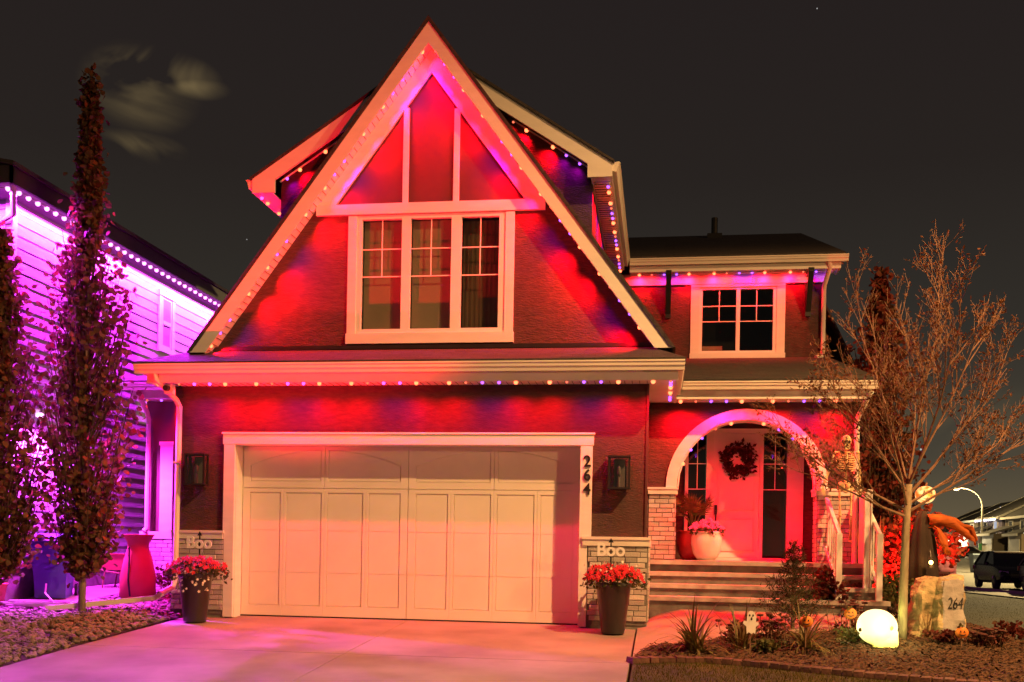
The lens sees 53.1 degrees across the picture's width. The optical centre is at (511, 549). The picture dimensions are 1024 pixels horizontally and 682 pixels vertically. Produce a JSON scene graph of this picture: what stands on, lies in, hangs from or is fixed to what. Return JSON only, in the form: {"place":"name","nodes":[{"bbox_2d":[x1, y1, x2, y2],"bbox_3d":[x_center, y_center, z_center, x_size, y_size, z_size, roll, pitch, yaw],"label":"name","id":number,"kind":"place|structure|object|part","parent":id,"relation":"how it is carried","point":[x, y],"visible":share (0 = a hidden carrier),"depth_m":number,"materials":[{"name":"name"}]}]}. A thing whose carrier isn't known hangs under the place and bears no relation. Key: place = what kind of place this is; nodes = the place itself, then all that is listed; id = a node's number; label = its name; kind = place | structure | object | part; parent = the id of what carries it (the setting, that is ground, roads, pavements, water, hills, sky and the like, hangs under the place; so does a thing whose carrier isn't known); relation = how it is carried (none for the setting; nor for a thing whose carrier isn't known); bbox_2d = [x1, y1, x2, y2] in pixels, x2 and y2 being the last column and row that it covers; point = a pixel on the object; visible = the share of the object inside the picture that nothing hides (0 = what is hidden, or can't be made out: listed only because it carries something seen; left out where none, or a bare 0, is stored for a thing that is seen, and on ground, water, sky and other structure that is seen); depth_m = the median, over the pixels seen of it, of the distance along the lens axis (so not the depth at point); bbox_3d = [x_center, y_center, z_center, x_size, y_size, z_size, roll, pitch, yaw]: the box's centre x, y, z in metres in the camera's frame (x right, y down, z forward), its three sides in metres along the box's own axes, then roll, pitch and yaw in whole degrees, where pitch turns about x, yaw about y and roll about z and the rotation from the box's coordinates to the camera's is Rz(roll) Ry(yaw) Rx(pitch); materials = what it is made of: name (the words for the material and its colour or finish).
{"place":"outdoors","nodes":[
{"label":"outdoors","id":0,"kind":"place"},
{"bbox_2d":[36,530,62,533],"bbox_3d":[-7.187,-0.279,15.916,0.400,0.050,0.320,1,0,8],"label":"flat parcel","id":1,"kind":"object","parent":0,"point":[42,531],"visible":0.21,"depth_m":15.76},
{"bbox_2d":[0,615,635,681],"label":"driveway","id":2,"kind":"structure","parent":0,"point":[241,648],"depth_m":11.62,"materials":[{"name":"concrete"}]},
{"bbox_2d":[160,555,232,621],"bbox_3d":[-4.367,0.526,14.193,0.929,0.926,0.775,1,0,8],"label":"flower planter","id":3,"kind":"object","parent":2,"relation":"on","point":[195,588],"visible":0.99,"depth_m":14.02,"materials":[{"name":"plastic"}]},
{"bbox_2d":[187,532,211,573],"bbox_3d":[-4.314,0.047,14.135,0.359,0.610,0.036,1,0,8],"label":"stake sign","id":4,"kind":"object","parent":3,"relation":"in","point":[201,544],"visible":1,"depth_m":14.13,"materials":[{"name":"white metal"}]},
{"bbox_2d":[580,560,650,633],"bbox_3d":[1.357,0.608,13.411,0.924,0.964,0.722,1,0,-8],"label":"flower planter","id":5,"kind":"object","parent":2,"relation":"on","point":[613,595],"visible":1,"depth_m":13.24,"materials":[{"name":"plastic"}]},
{"bbox_2d":[597,539,624,581],"bbox_3d":[1.293,0.148,13.362,0.359,0.610,0.036,1,0,8],"label":"stake sign","id":6,"kind":"object","parent":5,"relation":"in","point":[610,548],"visible":0.99,"depth_m":13.36,"materials":[{"name":"white metal"}]},
{"bbox_2d":[0,557,1023,681],"bbox_3d":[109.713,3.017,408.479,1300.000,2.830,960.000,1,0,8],"label":"ground","id":7,"kind":"structure","parent":0,"point":[628,680],"depth_m":13.69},
{"bbox_2d":[5,584,118,607],"bbox_3d":[-6.377,0.716,19.879,1.060,0.283,10.480,1,0,8],"label":"side walk strip","id":8,"kind":"object","parent":7,"relation":"on","point":[92,592],"visible":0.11,"depth_m":16.42,"materials":[{"name":"concrete"}]},
{"bbox_2d":[0,583,73,606],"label":"garden hose","id":9,"kind":"object","parent":8,"relation":"on","point":[29,603],"visible":0.89,"depth_m":14.74,"materials":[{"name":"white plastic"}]},
{"bbox_2d":[31,533,78,597],"bbox_3d":[-7.122,0.242,15.936,0.632,0.990,0.740,1,0,-12],"label":"wheelie bin","id":10,"kind":"object","parent":8,"relation":"on","point":[56,579],"visible":0.7,"depth_m":15.66,"materials":[{"name":"plastic"}]},
{"bbox_2d":[101,553,124,587],"bbox_3d":[-6.543,0.354,17.317,1.504,0.572,0.640,1,0,8],"label":"wheelbarrow","id":11,"kind":"object","parent":8,"relation":"on","point":[118,559],"visible":0.33,"depth_m":17.10,"materials":[{"name":"metal"}]},
{"bbox_2d":[0,587,182,665],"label":"rock bed","id":12,"kind":"object","parent":7,"relation":"on","point":[21,657],"visible":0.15,"depth_m":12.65,"materials":[{"name":"grey gravel"}]},
{"bbox_2d":[0,583,7,605],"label":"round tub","id":13,"kind":"object","parent":12,"relation":"on","point":[3,587],"visible":0.88,"depth_m":14.94,"materials":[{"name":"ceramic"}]},
{"bbox_2d":[0,220,67,584],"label":"aspen tree","id":14,"kind":"object","parent":12,"relation":"on","point":[17,526],"visible":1,"depth_m":13.84,"materials":[{"name":"green plant"}]},
{"bbox_2d":[33,62,147,611],"bbox_3d":[-5.926,-2.924,14.494,1.526,7.761,1.526,1,0,-30],"label":"aspen tree","id":15,"kind":"object","parent":12,"relation":"on","point":[87,495],"visible":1,"depth_m":14.29,"materials":[{"name":"green plant"}]},
{"bbox_2d":[45,592,164,609],"bbox_3d":[-5.759,0.723,14.513,1.617,0.295,0.090,1,0,-5],"label":"drain pipe","id":16,"kind":"object","parent":12,"relation":"on","point":[159,595],"visible":1,"depth_m":14.48,"materials":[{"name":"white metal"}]},
{"bbox_2d":[119,534,155,598],"bbox_3d":[-5.806,0.258,15.887,0.540,1.000,0.559,1,0,8],"label":"rain barrel","id":17,"kind":"object","parent":12,"relation":"on","point":[137,576],"visible":0.93,"depth_m":15.71,"materials":[{"name":"plastic"}]},
{"bbox_2d":[155,565,170,592],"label":"pink shrub","id":18,"kind":"object","parent":12,"relation":"on","point":[159,579],"visible":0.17,"depth_m":16.31,"materials":[{"name":"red plant"}]},
{"bbox_2d":[0,158,229,604],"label":"house","id":19,"kind":"structure","parent":7,"relation":"on","point":[169,316],"depth_m":18.17,"materials":[{"name":"white wood"}]},
{"bbox_2d":[0,187,219,306],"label":"light string","id":20,"kind":"object","parent":19,"relation":"attached to","point":[19,193],"visible":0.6,"depth_m":17.95,"materials":[{"name":"white plastic"}]},
{"bbox_2d":[157,289,176,354],"bbox_3d":[-6.790,-4.454,20.134,0.065,1.180,0.680,1,0,8],"label":"window","id":21,"kind":"structure","parent":19,"relation":"in","point":[166,300],"depth_m":20.13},
{"bbox_2d":[120,15,890,631],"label":"house","id":22,"kind":"structure","parent":7,"relation":"on","point":[430,237],"depth_m":14.59,"materials":[{"name":"paint"}]},
{"bbox_2d":[144,399,171,401],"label":"light string","id":23,"kind":"object","parent":22,"relation":"attached to","point":[161,400],"visible":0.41,"depth_m":16.86,"materials":[{"name":"purple plastic"}]},
{"bbox_2d":[258,195,280,215],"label":"light string","id":24,"kind":"object","parent":22,"relation":"attached to","point":[268,203],"visible":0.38,"depth_m":15.44,"materials":[{"name":"multicoloured plastic"}]},
{"bbox_2d":[280,139,338,182],"bbox_3d":[-2.842,-5.804,15.052,1.169,0.773,0.060,1,0,8],"label":"light string","id":25,"kind":"object","parent":22,"relation":"attached to","point":[299,169],"visible":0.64,"depth_m":15.06,"materials":[{"name":"plastic"}]},
{"bbox_2d":[210,50,423,347],"bbox_3d":[-2.766,-4.966,14.456,3.112,4.196,0.060,1,0,8],"label":"light string","id":26,"kind":"object","parent":22,"relation":"attached to","point":[325,187],"visible":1,"depth_m":14.44,"materials":[{"name":"multicoloured plastic"}]},
{"bbox_2d":[240,446,580,624],"bbox_3d":[-1.486,-0.236,14.635,4.970,2.473,0.060,1,0,8],"label":"garage door","id":27,"kind":"structure","parent":22,"relation":"in","point":[456,534],"depth_m":14.60,"materials":[{"name":"white metal"}]},
{"bbox_2d":[172,380,673,385],"bbox_3d":[-1.353,-2.291,14.046,7.050,0.060,0.060,1,0,8],"label":"light string","id":28,"kind":"object","parent":22,"relation":"attached to","point":[449,382],"visible":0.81,"depth_m":13.96,"materials":[{"name":"plastic"}]},
{"bbox_2d":[345,211,514,343],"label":"window","id":29,"kind":"structure","parent":22,"relation":"in","point":[380,248],"depth_m":14.53,"materials":[{"name":"white plastic"}]},
{"bbox_2d":[434,51,639,329],"bbox_3d":[0.382,-4.922,13.999,3.112,4.170,0.060,1,0,8],"label":"light string","id":30,"kind":"object","parent":22,"relation":"attached to","point":[541,195],"visible":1,"depth_m":13.98,"materials":[{"name":"plastic"}]},
{"bbox_2d":[512,120,586,166],"bbox_3d":[0.535,-5.775,14.562,1.090,0.708,0.060,1,0,8],"label":"light string","id":31,"kind":"object","parent":22,"relation":"attached to","point":[552,146],"visible":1,"depth_m":14.54,"materials":[{"name":"plastic"}]},
{"bbox_2d":[607,182,621,272],"bbox_3d":[1.675,-5.131,16.645,0.060,0.060,4.600,1,0,8],"label":"light string","id":32,"kind":"object","parent":22,"relation":"attached to","point":[613,223],"visible":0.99,"depth_m":16.27,"materials":[{"name":"plastic"}]},
{"bbox_2d":[668,381,672,400],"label":"light string","id":33,"kind":"object","parent":22,"relation":"attached to","point":[670,387],"visible":1,"depth_m":14.47,"materials":[{"name":"plastic"}]},
{"bbox_2d":[676,492,714,559],"bbox_3d":[2.927,-0.415,16.568,0.780,1.157,0.862,1,0,8],"label":"palm pot","id":34,"kind":"object","parent":22,"relation":"on","point":[689,505],"visible":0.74,"depth_m":16.49,"materials":[{"name":"red ceramic"}]},
{"bbox_2d":[688,517,725,560],"bbox_3d":[3.091,-0.180,16.276,0.611,0.693,0.605,1,0,8],"label":"flower pot","id":35,"kind":"object","parent":22,"relation":"on","point":[706,543],"visible":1,"depth_m":16.11,"materials":[{"name":"white ceramic"}]},
{"bbox_2d":[633,270,833,276],"bbox_3d":[4.088,-5.137,19.007,3.650,0.060,0.060,1,0,8],"label":"light string","id":36,"kind":"object","parent":22,"relation":"attached to","point":[714,273],"visible":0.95,"depth_m":18.99,"materials":[{"name":"plastic"}]},
{"bbox_2d":[689,283,785,357],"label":"window","id":37,"kind":"structure","parent":22,"relation":"in","point":[747,320],"depth_m":19.75,"materials":[{"name":"white plastic"}]},
{"bbox_2d":[718,438,758,479],"bbox_3d":[3.790,-1.524,17.173,0.688,0.727,0.259,1,0,8],"label":"wreath","id":38,"kind":"object","parent":22,"relation":"attached to","point":[743,469],"visible":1,"depth_m":17.15,"materials":[{"name":"brown plant"}]},
{"bbox_2d":[677,420,815,487],"bbox_3d":[3.629,-1.491,15.849,2.102,1.049,0.060,1,0,8],"label":"light string","id":39,"kind":"object","parent":22,"relation":"attached to","point":[715,428],"visible":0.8,"depth_m":15.87,"materials":[{"name":"plastic"}]},
{"bbox_2d":[676,399,862,402],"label":"light string","id":40,"kind":"object","parent":22,"relation":"attached to","point":[742,401],"visible":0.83,"depth_m":15.56,"materials":[{"name":"plastic"}]},
{"bbox_2d":[821,412,860,542],"bbox_3d":[4.843,-1.177,15.061,0.591,2.150,0.218,1,0,8],"label":"skeleton","id":41,"kind":"object","parent":22,"relation":"hanging from","point":[848,485],"visible":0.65,"depth_m":15.05,"materials":[{"name":"white plastic"}]},
{"bbox_2d":[638,607,1023,681],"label":"mulch bed","id":42,"kind":"object","parent":7,"relation":"on","point":[914,647],"visible":0.2,"depth_m":11.84,"materials":[{"name":"brown wood"}]},
{"bbox_2d":[645,596,746,655],"bbox_3d":[2.074,1.073,11.935,1.270,1.168,1.260,1,0,-25],"label":"daylily","id":43,"kind":"object","parent":42,"relation":"on","point":[692,640],"visible":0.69,"depth_m":11.81,"materials":[{"name":"green plant"}]},
{"bbox_2d":[715,619,756,642],"bbox_3d":[2.766,1.014,12.613,0.512,0.330,0.456,1,0,8],"label":"sedum","id":44,"kind":"object","parent":42,"relation":"on","point":[730,627],"visible":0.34,"depth_m":12.60,"materials":[{"name":"red plant"}]},
{"bbox_2d":[713,598,778,650],"bbox_3d":[2.752,0.868,12.177,0.897,0.671,0.888,1,0,-32],"label":"daylily","id":45,"kind":"object","parent":42,"relation":"on","point":[742,640],"visible":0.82,"depth_m":12.10,"materials":[{"name":"green plant"}]},
{"bbox_2d":[743,611,758,652],"bbox_3d":[2.745,0.988,11.776,0.178,0.578,0.027,1,0,8],"label":"ghost stake","id":46,"kind":"object","parent":42,"relation":"on","point":[750,623],"visible":0.98,"depth_m":11.77,"materials":[{"name":"white plastic"}]},
{"bbox_2d":[751,637,788,653],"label":"plant","id":47,"kind":"object","parent":42,"relation":"on","point":[763,644],"visible":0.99,"depth_m":11.82,"materials":[{"name":"green plant"}]},
{"bbox_2d":[756,612,789,639],"bbox_3d":[3.232,0.964,12.797,0.479,0.366,0.418,1,0,8],"label":"sedum","id":48,"kind":"object","parent":42,"relation":"on","point":[774,624],"visible":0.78,"depth_m":12.72,"materials":[{"name":"red plant"}]},
{"bbox_2d":[754,540,830,628],"bbox_3d":[3.651,0.458,13.312,0.860,1.229,0.987,1,0,-26],"label":"spruce tree","id":49,"kind":"object","parent":42,"relation":"on","point":[793,593],"visible":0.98,"depth_m":13.32,"materials":[{"name":"green plant"}]},
{"bbox_2d":[799,613,812,651],"bbox_3d":[3.396,1.004,11.833,0.104,0.548,0.117,1,0,-40],"label":"pumpkin stake","id":50,"kind":"object","parent":42,"relation":"on","point":[805,622],"visible":1,"depth_m":11.82,"materials":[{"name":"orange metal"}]},
{"bbox_2d":[768,599,851,657],"bbox_3d":[3.510,1.082,12.160,1.228,0.987,1.270,1,0,8],"label":"daylily","id":51,"kind":"object","parent":42,"relation":"on","point":[811,641],"visible":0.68,"depth_m":12.12,"materials":[{"name":"green plant"}]},
{"bbox_2d":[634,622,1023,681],"bbox_3d":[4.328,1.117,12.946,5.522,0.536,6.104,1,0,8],"label":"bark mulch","id":52,"kind":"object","parent":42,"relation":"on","point":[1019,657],"visible":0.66,"depth_m":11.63,"materials":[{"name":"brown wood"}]},
{"bbox_2d":[857,609,898,647],"bbox_3d":[4.405,0.940,12.343,0.480,0.450,0.380,1,0,8],"label":"glowing skull","id":53,"kind":"object","parent":52,"relation":"on","point":[879,627],"visible":0.99,"depth_m":12.21,"materials":[{"name":"beige plastic"}]},
{"bbox_2d":[822,591,867,631],"bbox_3d":[4.282,0.807,13.103,0.594,0.583,0.370,1,0,8],"label":"sedum","id":54,"kind":"object","parent":42,"relation":"on","point":[854,604],"visible":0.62,"depth_m":13.11,"materials":[{"name":"red plant"}]},
{"bbox_2d":[832,625,864,645],"bbox_3d":[4.093,1.046,12.479,0.538,0.246,0.496,1,0,-45],"label":"plant","id":55,"kind":"object","parent":42,"relation":"on","point":[849,635],"visible":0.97,"depth_m":12.35,"materials":[{"name":"green plant"}]},
{"bbox_2d":[844,606,856,627],"bbox_3d":[4.204,0.937,12.726,0.138,0.488,0.088,1,0,-19],"label":"pumpkin stake","id":56,"kind":"object","parent":42,"relation":"on","point":[850,613],"visible":0.99,"depth_m":12.71,"materials":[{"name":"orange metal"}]},
{"bbox_2d":[748,220,1023,640],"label":"young tree","id":57,"kind":"object","parent":42,"relation":"on","point":[907,509],"visible":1,"depth_m":12.56,"materials":[{"name":"brown plant"}]},
{"bbox_2d":[842,262,930,600],"bbox_3d":[6.306,-2.015,17.863,1.854,6.067,1.874,1,0,8],"label":"columnar tree","id":58,"kind":"object","parent":42,"relation":"on","point":[880,475],"visible":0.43,"depth_m":17.68,"materials":[{"name":"brown plant"}]},
{"bbox_2d":[887,611,897,620],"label":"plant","id":59,"kind":"object","parent":42,"relation":"on","point":[895,614],"visible":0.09,"depth_m":13.37,"materials":[{"name":"green plant"}]},
{"bbox_2d":[871,510,969,604],"bbox_3d":[6.293,0.175,16.170,1.256,1.660,1.650,1,0,-10],"label":"red shrub","id":60,"kind":"object","parent":42,"relation":"on","point":[892,555],"visible":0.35,"depth_m":15.96,"materials":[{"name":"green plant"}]},
{"bbox_2d":[920,608,935,637],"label":"daylily","id":61,"kind":"object","parent":42,"relation":"on","point":[928,627],"visible":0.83,"depth_m":12.80,"materials":[{"name":"plant"}]},
{"bbox_2d":[911,503,948,561],"bbox_3d":[6.719,0.167,16.812,1.016,1.879,0.985,1,0,8],"label":"red shrub","id":62,"kind":"object","parent":42,"relation":"on","point":[929,506],"visible":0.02,"depth_m":16.71,"materials":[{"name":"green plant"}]},
{"bbox_2d":[907,574,965,639],"bbox_3d":[5.388,0.732,13.067,0.726,0.866,0.693,1,0,8],"label":"boulder","id":63,"kind":"object","parent":42,"relation":"on","point":[945,596],"visible":0.91,"depth_m":12.84,"materials":[{"name":"beige stone"}]},
{"bbox_2d":[937,544,956,574],"bbox_3d":[6.954,0.527,16.522,0.462,1.280,0.416,1,0,8],"label":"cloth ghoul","id":64,"kind":"object","parent":63,"relation":"on","point":[944,568],"visible":0.09,"depth_m":16.42,"materials":[{"name":"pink fabric"}]},
{"bbox_2d":[921,628,959,644],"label":"plant","id":65,"kind":"object","parent":42,"relation":"on","point":[945,636],"visible":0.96,"depth_m":12.43,"materials":[{"name":"red plant"}]},
{"bbox_2d":[908,482,977,603],"bbox_3d":[6.251,0.002,15.048,1.012,2.003,0.566,1,0,35],"label":"scarecrow","id":66,"kind":"object","parent":42,"relation":"on","point":[923,557],"visible":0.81,"depth_m":15.04,"materials":[{"name":"orange"}]},
{"bbox_2d":[939,572,949,576],"bbox_3d":[6.532,0.714,15.724,0.280,0.760,0.280,1,0,8],"label":"slatted stand","id":67,"kind":"object","parent":42,"relation":"on","point":[941,574],"visible":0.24,"depth_m":15.59,"materials":[{"name":"brown wood"}]},
{"bbox_2d":[955,623,968,647],"bbox_3d":[5.401,1.058,12.296,0.155,0.374,0.066,1,0,-3],"label":"pumpkin stake","id":68,"kind":"object","parent":42,"relation":"on","point":[961,632],"visible":0.99,"depth_m":12.28,"materials":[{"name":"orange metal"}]},
{"bbox_2d":[960,627,1009,649],"bbox_3d":[5.798,1.085,12.486,0.619,0.294,0.497,1,0,-35],"label":"sedum","id":69,"kind":"object","parent":42,"relation":"on","point":[990,636],"visible":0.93,"depth_m":12.39,"materials":[{"name":"red plant"}]},
{"bbox_2d":[992,620,1023,639],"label":"plant","id":70,"kind":"object","parent":42,"relation":"on","point":[1013,629],"visible":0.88,"depth_m":13.67,"materials":[{"name":"red plant"}]},
{"bbox_2d":[849,574,914,612],"bbox_3d":[5.440,0.645,14.793,1.037,0.606,0.682,1,0,-21],"label":"dark shrub","id":71,"kind":"object","parent":7,"relation":"on","point":[890,589],"visible":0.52,"depth_m":14.75,"materials":[{"name":"green plant"}]},
{"bbox_2d":[940,506,990,532],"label":"house","id":72,"kind":"structure","parent":7,"relation":"on","point":[967,514],"depth_m":145.15,"materials":[{"name":"grey"}]},
{"bbox_2d":[942,501,1012,547],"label":"house","id":73,"kind":"structure","parent":7,"relation":"on","point":[969,520],"depth_m":134.92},
{"bbox_2d":[959,497,1023,557],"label":"house","id":74,"kind":"structure","parent":7,"relation":"on","point":[997,514],"depth_m":125.47,"materials":[{"name":"grey"}]},
{"bbox_2d":[959,538,967,545],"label":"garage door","id":75,"kind":"structure","parent":74,"relation":"in","point":[966,541],"depth_m":127.08,"materials":[{"name":"white"}]},
{"bbox_2d":[993,520,997,528],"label":"window","id":76,"kind":"structure","parent":74,"relation":"in","point":[995,523],"depth_m":123.64,"materials":[{"name":"white glass"}]},
{"bbox_2d":[964,586,1023,593],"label":"kerb","id":77,"kind":"structure","parent":7,"relation":"on","point":[997,590],"depth_m":38.90,"materials":[{"name":"concrete"}]},
{"bbox_2d":[976,506,1023,550],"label":"house","id":78,"kind":"structure","parent":7,"relation":"on","point":[993,540],"depth_m":116.64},
{"bbox_2d":[982,539,991,550],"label":"garage door","id":79,"kind":"structure","parent":78,"relation":"in","point":[986,543],"depth_m":118.32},
{"bbox_2d":[1008,520,1012,531],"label":"window","id":80,"kind":"structure","parent":78,"relation":"in","point":[1009,522],"depth_m":118.32,"materials":[{"name":"black glass"}]},
{"bbox_2d":[1020,519,1023,528],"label":"window","id":81,"kind":"structure","parent":78,"relation":"in","point":[1021,521],"depth_m":114.43,"materials":[{"name":"glass"}]},
{"bbox_2d":[1002,528,1023,551],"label":"house","id":82,"kind":"structure","parent":7,"relation":"on","point":[1015,540],"depth_m":108.79,"materials":[{"name":"beige"}]},
{"bbox_2d":[1008,539,1019,550],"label":"garage door","id":83,"kind":"structure","parent":82,"relation":"in","point":[1013,544],"depth_m":109.16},
{"bbox_2d":[0,0,1023,530],"label":"sky","id":84,"kind":"structure","parent":0,"point":[845,125],"materials":[{"name":"black"}]},
{"bbox_2d":[633,609,896,656],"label":"walkway","id":85,"kind":"structure","parent":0,"point":[654,628],"depth_m":13.75,"materials":[{"name":"concrete"}]},
{"bbox_2d":[630,593,1023,681],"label":"lawn","id":86,"kind":"structure","parent":0,"point":[980,603],"depth_m":11.02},
{"bbox_2d":[626,655,997,681],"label":"garden edging","id":87,"kind":"object","parent":86,"relation":"on","point":[773,665],"visible":0.98,"depth_m":10.82,"materials":[{"name":"concrete"}]},
{"bbox_2d":[807,564,849,600],"bbox_3d":[4.498,0.566,14.589,0.574,0.725,0.657,1,0,8],"label":"red shrub","id":88,"kind":"object","parent":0,"point":[826,591],"visible":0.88,"depth_m":14.46,"materials":[{"name":"red plant"}]},
{"bbox_2d":[857,515,887,568],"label":"feather grass","id":89,"kind":"object","parent":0,"point":[872,543],"depth_m":16.25,"materials":[{"name":"plant"}]},
{"bbox_2d":[968,554,979,572],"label":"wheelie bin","id":90,"kind":"object","parent":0,"point":[973,558],"visible":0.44,"depth_m":71.92,"materials":[{"name":"grey plastic"}]},
{"bbox_2d":[956,558,1022,590],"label":"street","id":91,"kind":"structure","parent":0,"point":[963,567],"depth_m":61.50,"materials":[{"name":"grey asphalt"}]},
{"bbox_2d":[954,487,982,550],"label":"street lamp","id":92,"kind":"object","parent":91,"relation":"on","point":[981,511],"visible":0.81,"depth_m":120.84,"materials":[{"name":"grey metal"}]},
{"bbox_2d":[956,546,984,557],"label":"parked car","id":93,"kind":"object","parent":91,"relation":"on","point":[973,550],"visible":0.2,"depth_m":115.93,"materials":[{"name":"paint"}]},
{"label":"windows","id":94,"kind":"part","parent":93,"relation":"part of","materials":[{"name":"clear glass"}]},
{"bbox_2d":[973,551,1023,588],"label":"parked car","id":95,"kind":"object","parent":91,"relation":"on","point":[996,569],"visible":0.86,"depth_m":43.26,"materials":[{"name":"black paint"}]},
{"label":"windows","id":96,"kind":"part","parent":95,"relation":"part of","materials":[{"name":"black glass"}]},
{"bbox_2d":[1017,558,1023,590],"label":"parked car","id":97,"kind":"object","parent":91,"relation":"on","point":[1020,568],"visible":1,"depth_m":40.16,"materials":[{"name":"paint"}]},
{"bbox_2d":[964,588,1023,597],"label":"sidewalk","id":98,"kind":"structure","parent":0,"point":[995,593],"depth_m":36.31,"materials":[{"name":"concrete"}]}
]}

